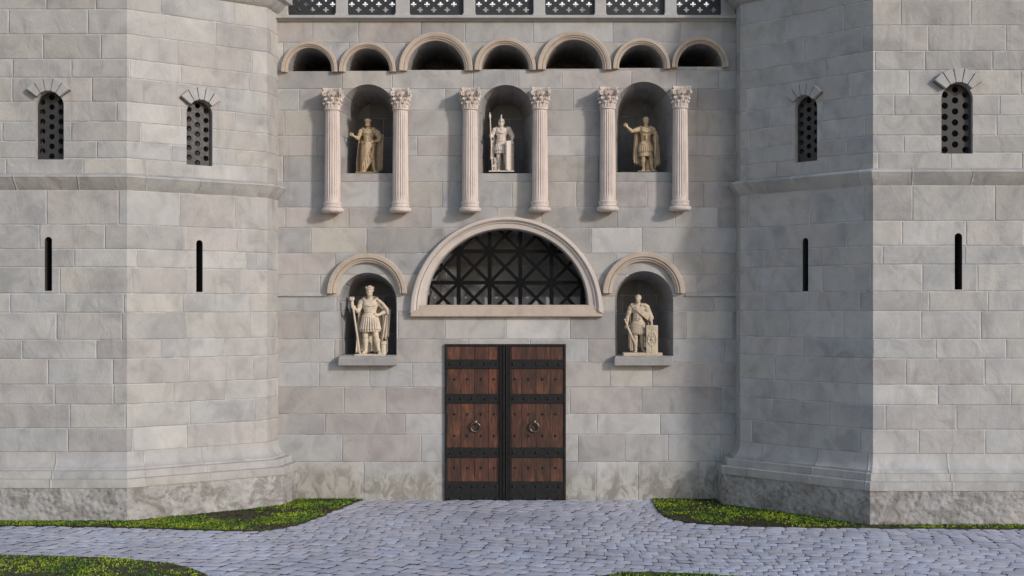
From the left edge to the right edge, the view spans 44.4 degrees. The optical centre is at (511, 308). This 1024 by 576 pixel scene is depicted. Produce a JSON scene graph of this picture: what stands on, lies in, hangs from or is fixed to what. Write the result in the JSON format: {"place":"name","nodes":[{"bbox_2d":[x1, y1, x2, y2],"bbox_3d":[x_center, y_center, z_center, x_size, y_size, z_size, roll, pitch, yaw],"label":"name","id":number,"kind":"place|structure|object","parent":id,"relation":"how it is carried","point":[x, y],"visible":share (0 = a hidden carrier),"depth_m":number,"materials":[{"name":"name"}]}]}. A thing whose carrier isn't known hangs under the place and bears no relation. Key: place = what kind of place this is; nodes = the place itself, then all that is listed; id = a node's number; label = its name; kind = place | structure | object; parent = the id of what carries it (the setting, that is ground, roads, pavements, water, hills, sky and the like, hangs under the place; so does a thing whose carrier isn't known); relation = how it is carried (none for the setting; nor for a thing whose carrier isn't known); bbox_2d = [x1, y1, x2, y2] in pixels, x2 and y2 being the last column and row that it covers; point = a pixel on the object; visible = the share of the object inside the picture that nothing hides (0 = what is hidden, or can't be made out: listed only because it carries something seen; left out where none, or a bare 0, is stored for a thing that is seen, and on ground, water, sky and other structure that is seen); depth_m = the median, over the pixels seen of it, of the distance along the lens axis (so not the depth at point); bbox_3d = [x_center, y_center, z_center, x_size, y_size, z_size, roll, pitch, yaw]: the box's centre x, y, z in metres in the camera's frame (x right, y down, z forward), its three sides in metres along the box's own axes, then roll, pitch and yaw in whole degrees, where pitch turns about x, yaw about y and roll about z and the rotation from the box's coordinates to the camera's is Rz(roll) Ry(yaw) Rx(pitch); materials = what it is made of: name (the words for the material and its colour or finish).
{"place":"outdoors","nodes":[
{"label":"outdoors","id":0,"kind":"place"},
{"bbox_2d":[0,554,208,575],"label":"grass","id":1,"kind":"structure","parent":0,"point":[32,565],"depth_m":21.60,"materials":[{"name":"green plant"}]},
{"bbox_2d":[0,497,362,532],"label":"grass","id":2,"kind":"structure","parent":0,"point":[296,512],"depth_m":26.32,"materials":[{"name":"green plant"}]},
{"bbox_2d":[0,499,1023,575],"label":"path","id":3,"kind":"structure","parent":0,"point":[594,549],"depth_m":23.74,"materials":[{"name":"grey stone"}]},
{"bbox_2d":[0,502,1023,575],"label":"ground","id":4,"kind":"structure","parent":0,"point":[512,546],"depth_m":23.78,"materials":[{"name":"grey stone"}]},
{"bbox_2d":[0,0,314,520],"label":"tower","id":5,"kind":"structure","parent":4,"relation":"on","point":[141,192],"depth_m":26.92,"materials":[{"name":"stone"}]},
{"bbox_2d":[26,78,70,158],"bbox_3d":[-9.876,-4.040,26.947,0.943,1.722,0.545,0,0,0],"label":"window","id":6,"kind":"structure","parent":5,"relation":"in","point":[49,104],"depth_m":26.92,"materials":[{"name":"stone"}]},
{"bbox_2d":[180,87,220,165],"bbox_3d":[-6.936,-4.016,27.827,0.928,1.708,0.880,0,0,0],"label":"window","id":7,"kind":"structure","parent":5,"relation":"in","point":[199,113],"depth_m":27.88,"materials":[{"name":"stone"}]},
{"bbox_2d":[276,5,736,501],"bbox_3d":[-0.140,-1.800,32.158,11.120,13.050,6.483,0,0,0],"label":"gatehouse","id":8,"kind":"object","parent":4,"relation":"on","point":[504,368],"visible":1,"depth_m":29.40,"materials":[{"name":"beige stone"}]},
{"bbox_2d":[349,118,382,172],"bbox_3d":[-3.447,-3.845,29.706,0.799,1.301,0.401,0,0,0],"label":"statue","id":9,"kind":"object","parent":8,"relation":"in","point":[370,151],"visible":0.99,"depth_m":29.64,"materials":[{"name":"beige stone"}]},
{"bbox_2d":[349,285,390,355],"bbox_3d":[-3.337,0.287,29.555,0.938,1.660,0.616,0,0,0],"label":"statue","id":10,"kind":"object","parent":8,"relation":"on","point":[372,325],"visible":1,"depth_m":29.54,"materials":[{"name":"beige stone"}]},
{"bbox_2d":[446,346,504,499],"bbox_3d":[-0.855,2.687,29.339,1.401,3.596,0.141,0,0,0],"label":"door","id":11,"kind":"structure","parent":8,"relation":"in","point":[475,396],"depth_m":29.35,"materials":[{"name":"red wood"}]},
{"bbox_2d":[489,113,514,172],"bbox_3d":[-0.242,-3.908,29.659,0.611,1.405,0.495,0,0,0],"label":"statue","id":12,"kind":"object","parent":8,"relation":"in","point":[502,151],"visible":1,"depth_m":29.62,"materials":[{"name":"beige stone"}]},
{"bbox_2d":[277,0,735,14],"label":"balustrade","id":13,"kind":"object","parent":8,"relation":"on","point":[534,7],"visible":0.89,"depth_m":29.47,"materials":[{"name":"stone"}]},
{"bbox_2d":[410,216,602,316],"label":"lunette window","id":14,"kind":"structure","parent":8,"relation":"in","point":[505,272],"depth_m":29.68,"materials":[{"name":"stone"}]},
{"bbox_2d":[505,346,564,499],"bbox_3d":[0.540,2.687,29.339,1.406,3.596,0.141,0,0,0],"label":"door","id":15,"kind":"structure","parent":8,"relation":"in","point":[534,375],"depth_m":29.35,"materials":[{"name":"red wood"}]},
{"bbox_2d":[623,116,659,171],"bbox_3d":[3.066,-3.878,29.678,0.894,1.316,0.450,0,0,0],"label":"statue","id":16,"kind":"object","parent":8,"relation":"in","point":[646,152],"visible":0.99,"depth_m":29.64,"materials":[{"name":"stone"}]},
{"bbox_2d":[622,294,661,355],"bbox_3d":[3.063,0.390,29.566,0.922,1.443,0.500,0,0,0],"label":"statue","id":17,"kind":"object","parent":8,"relation":"on","point":[642,333],"visible":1,"depth_m":29.48,"materials":[{"name":"stone"}]},
{"bbox_2d":[597,570,741,575],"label":"grass","id":18,"kind":"structure","parent":4,"relation":"on","point":[647,573],"depth_m":21.00,"materials":[{"name":"green plant"}]},
{"bbox_2d":[652,498,1023,530],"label":"grass","id":19,"kind":"structure","parent":4,"relation":"on","point":[713,511],"depth_m":26.54,"materials":[{"name":"green plant"}]},
{"bbox_2d":[708,0,1023,524],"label":"tower","id":20,"kind":"structure","parent":4,"relation":"on","point":[876,188],"depth_m":26.34,"materials":[{"name":"stone"}]},
{"bbox_2d":[786,83,822,162],"bbox_3d":[6.504,-4.072,27.572,0.888,1.707,0.893,0,0,0],"label":"window","id":21,"kind":"structure","parent":20,"relation":"in","point":[806,106],"depth_m":27.65,"materials":[{"name":"stone"}]},
{"bbox_2d":[933,68,982,153],"bbox_3d":[9.346,-4.138,26.487,1.039,1.781,0.545,0,0,0],"label":"window","id":22,"kind":"structure","parent":20,"relation":"in","point":[957,98],"depth_m":26.46,"materials":[{"name":"stone"}]},
{"bbox_2d":[317,0,707,4],"label":"sky","id":23,"kind":"structure","parent":0,"point":[325,0],"materials":[{"name":"blue"}]}
]}

